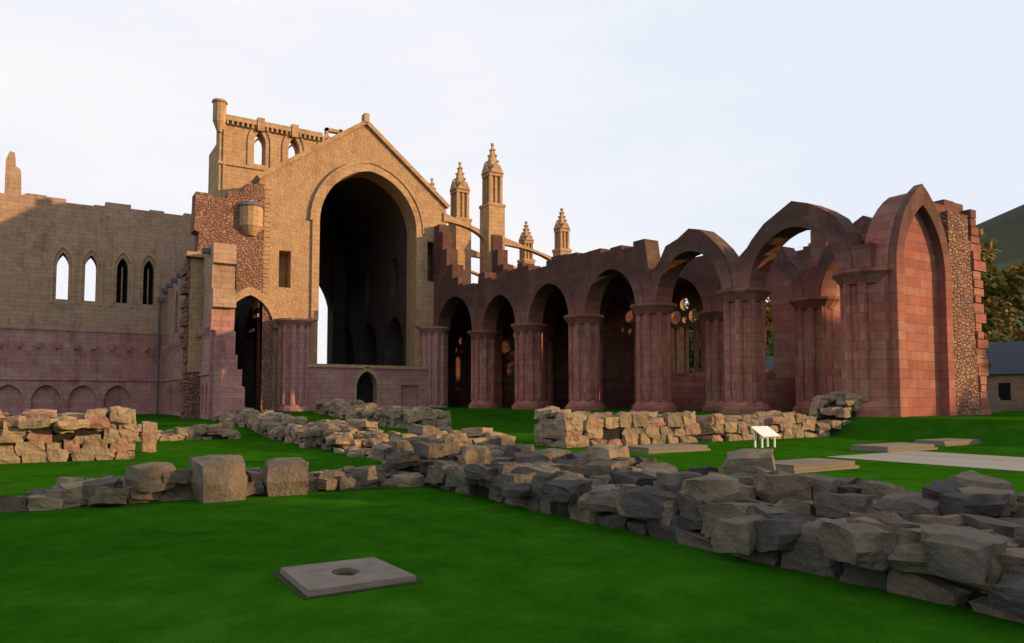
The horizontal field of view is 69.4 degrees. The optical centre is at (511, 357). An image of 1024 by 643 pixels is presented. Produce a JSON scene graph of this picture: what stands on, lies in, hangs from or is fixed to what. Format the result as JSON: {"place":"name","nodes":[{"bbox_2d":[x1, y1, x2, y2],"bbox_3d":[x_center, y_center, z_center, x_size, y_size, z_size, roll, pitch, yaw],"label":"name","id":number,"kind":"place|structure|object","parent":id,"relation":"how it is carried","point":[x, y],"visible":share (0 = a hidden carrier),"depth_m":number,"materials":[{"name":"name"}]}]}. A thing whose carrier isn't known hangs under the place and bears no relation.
{"place":"outdoors","nodes":[
{"label":"outdoors","id":0,"kind":"place"},
{"bbox_2d":[0,151,243,419],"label":"wall","id":1,"kind":"structure","parent":0,"point":[64,346],"depth_m":57.13,"materials":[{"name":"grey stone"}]},
{"bbox_2d":[156,201,264,413],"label":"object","id":2,"kind":"object","parent":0,"point":[204,251],"visible":0.65,"depth_m":58.32,"materials":[{"name":"stone"}]},
{"bbox_2d":[0,406,1023,642],"bbox_3d":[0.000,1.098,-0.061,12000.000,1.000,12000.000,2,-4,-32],"label":"ground","id":3,"kind":"structure","parent":0,"point":[486,569],"depth_m":7.04,"materials":[{"name":"green plant"}]},
{"bbox_2d":[0,406,138,463],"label":"ruined stone wall","id":4,"kind":"structure","parent":3,"relation":"on","point":[41,435],"depth_m":19.11,"materials":[{"name":"stone"}]},
{"bbox_2d":[135,422,240,441],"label":"ruined stone wall","id":5,"kind":"structure","parent":3,"relation":"on","point":[222,430],"depth_m":28.89,"materials":[{"name":"stone"}]},
{"bbox_2d":[0,465,425,512],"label":"ruined stone wall","id":6,"kind":"structure","parent":3,"relation":"on","point":[66,492],"depth_m":11.57,"materials":[{"name":"stone"}]},
{"bbox_2d":[0,318,450,420],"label":"wall","id":7,"kind":"structure","parent":3,"relation":"on","point":[300,387],"depth_m":50.39,"materials":[{"name":"stone"}]},
{"bbox_2d":[234,177,406,409],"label":"interior wall","id":8,"kind":"structure","parent":3,"relation":"on","point":[363,263],"depth_m":61.39,"materials":[{"name":"black stone"}]},
{"bbox_2d":[270,571,424,599],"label":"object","id":9,"kind":"object","parent":3,"relation":"on","point":[279,576],"visible":0.21,"depth_m":6.29,"materials":[{"name":"grey stone"}]},
{"bbox_2d":[280,557,416,596],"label":"stone slab","id":10,"kind":"structure","parent":3,"relation":"on","point":[309,580],"depth_m":6.49,"materials":[{"name":"stone"}]},
{"bbox_2d":[253,125,445,409],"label":"gable wall","id":11,"kind":"structure","parent":3,"relation":"on","point":[291,189],"depth_m":50.71,"materials":[{"name":"beige stone"}]},
{"bbox_2d":[212,407,515,458],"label":"ruined stone wall","id":12,"kind":"structure","parent":3,"relation":"on","point":[365,436],"depth_m":23.59,"materials":[{"name":"stone"}]},
{"bbox_2d":[50,98,699,406],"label":"abbey ruins","id":13,"kind":"object","parent":3,"relation":"on","point":[233,166],"visible":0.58,"depth_m":57.76,"materials":[{"name":"beige stone"}]},
{"bbox_2d":[313,399,452,429],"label":"ruined stone wall","id":14,"kind":"structure","parent":3,"relation":"on","point":[405,417],"depth_m":32.86,"materials":[{"name":"stone"}]},
{"bbox_2d":[116,184,983,418],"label":"abbey","id":15,"kind":"structure","parent":3,"relation":"on","point":[724,279],"depth_m":34.98,"materials":[{"name":"stone"}]},
{"bbox_2d":[124,421,1013,503],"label":"loose rocks","id":16,"kind":"object","parent":3,"relation":"on","point":[218,478],"visible":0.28,"depth_m":11.56,"materials":[{"name":"stone"}]},
{"bbox_2d":[448,266,695,408],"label":"interior wall","id":17,"kind":"structure","parent":3,"relation":"on","point":[618,363],"depth_m":52.59,"materials":[{"name":"brown stone"}]},
{"bbox_2d":[534,406,700,447],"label":"ruined stone wall","id":18,"kind":"structure","parent":3,"relation":"on","point":[559,427],"depth_m":19.90,"materials":[{"name":"stone"}]},
{"bbox_2d":[683,299,692,331],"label":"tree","id":19,"kind":"object","parent":3,"relation":"on","point":[684,303],"visible":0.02,"depth_m":124.45,"materials":[{"name":"green plant"}]},
{"bbox_2d":[687,304,700,371],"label":"tree","id":20,"kind":"object","parent":3,"relation":"on","point":[691,353],"depth_m":87.84,"materials":[{"name":"plant"}]},
{"bbox_2d":[372,438,1023,623],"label":"rubble","id":21,"kind":"object","parent":3,"relation":"on","point":[946,542],"visible":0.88,"depth_m":7.49,"materials":[{"name":"stone"}]},
{"bbox_2d":[684,298,772,350],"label":"tree","id":22,"kind":"object","parent":3,"relation":"on","point":[768,319],"visible":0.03,"depth_m":74.60,"materials":[{"name":"green plant"}]},
{"bbox_2d":[750,426,779,447],"bbox_3d":[6.538,2.039,19.080,0.660,0.539,0.406,2,-4,-32],"label":"info sign","id":23,"kind":"object","parent":3,"relation":"on","point":[767,432],"visible":1,"depth_m":19.06,"materials":[{"name":"white paint"}]},
{"bbox_2d":[766,308,772,355],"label":"tree","id":24,"kind":"object","parent":3,"relation":"on","point":[769,345],"visible":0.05,"depth_m":121.50,"materials":[{"name":"green plant"}]},
{"bbox_2d":[688,391,862,441],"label":"ruined stone wall","id":25,"kind":"structure","parent":3,"relation":"on","point":[831,413],"depth_m":23.82,"materials":[{"name":"stone"}]},
{"bbox_2d":[628,438,981,473],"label":"stone slabs","id":26,"kind":"structure","parent":3,"relation":"on","point":[794,466],"depth_m":17.38,"materials":[{"name":"stone"}]},
{"bbox_2d":[671,193,991,415],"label":"church wall","id":27,"kind":"structure","parent":3,"relation":"on","point":[922,340],"depth_m":27.12,"materials":[{"name":"red stone"}]},
{"bbox_2d":[977,228,1023,369],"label":"tree","id":28,"kind":"object","parent":3,"relation":"on","point":[1001,283],"visible":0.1,"depth_m":52.80,"materials":[{"name":"green plant"}]},
{"bbox_2d":[978,259,1023,341],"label":"tree","id":29,"kind":"object","parent":3,"relation":"on","point":[1019,336],"depth_m":82.78,"materials":[{"name":"green plant"}]},
{"bbox_2d":[981,257,1023,342],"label":"tree","id":30,"kind":"object","parent":3,"relation":"on","point":[1006,312],"visible":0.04,"depth_m":89.70,"materials":[{"name":"green plant"}]},
{"bbox_2d":[984,373,1023,399],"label":"house","id":31,"kind":"structure","parent":3,"relation":"on","point":[1016,381],"depth_m":67.25,"materials":[{"name":"stone"}]},
{"bbox_2d":[689,341,1023,373],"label":"house roof","id":32,"kind":"structure","parent":31,"relation":"on","point":[1005,357],"depth_m":69.37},
{"bbox_2d":[998,383,1010,399],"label":"house window","id":33,"kind":"structure","parent":31,"relation":"in","point":[1004,389],"depth_m":67.53,"materials":[{"name":"black glass"}]},
{"bbox_2d":[984,279,1023,342],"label":"tree","id":34,"kind":"object","parent":3,"relation":"on","point":[1004,336],"depth_m":115.09,"materials":[{"name":"green plant"}]},
{"bbox_2d":[984,395,1023,411],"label":"gravestones","id":35,"kind":"object","parent":3,"relation":"on","point":[994,403],"visible":0.06,"depth_m":49.26,"materials":[{"name":"stone"}]},
{"bbox_2d":[1001,400,1022,410],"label":"yard wall","id":36,"kind":"structure","parent":3,"relation":"on","point":[1011,405],"depth_m":63.74,"materials":[{"name":"stone"}]},
{"bbox_2d":[0,0,1023,363],"label":"sky","id":37,"kind":"structure","parent":0,"point":[658,120],"materials":[{"name":"white"}]},
{"bbox_2d":[766,204,1023,351],"bbox_3d":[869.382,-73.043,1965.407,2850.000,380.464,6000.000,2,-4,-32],"label":"hills","id":38,"kind":"structure","parent":0,"point":[1006,230],"depth_m":821.32,"materials":[{"name":"green plant"}]},
{"bbox_2d":[827,451,1023,470],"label":"gravel path","id":39,"kind":"structure","parent":0,"point":[977,461],"depth_m":15.16,"materials":[{"name":"beige gravel"}]}
]}

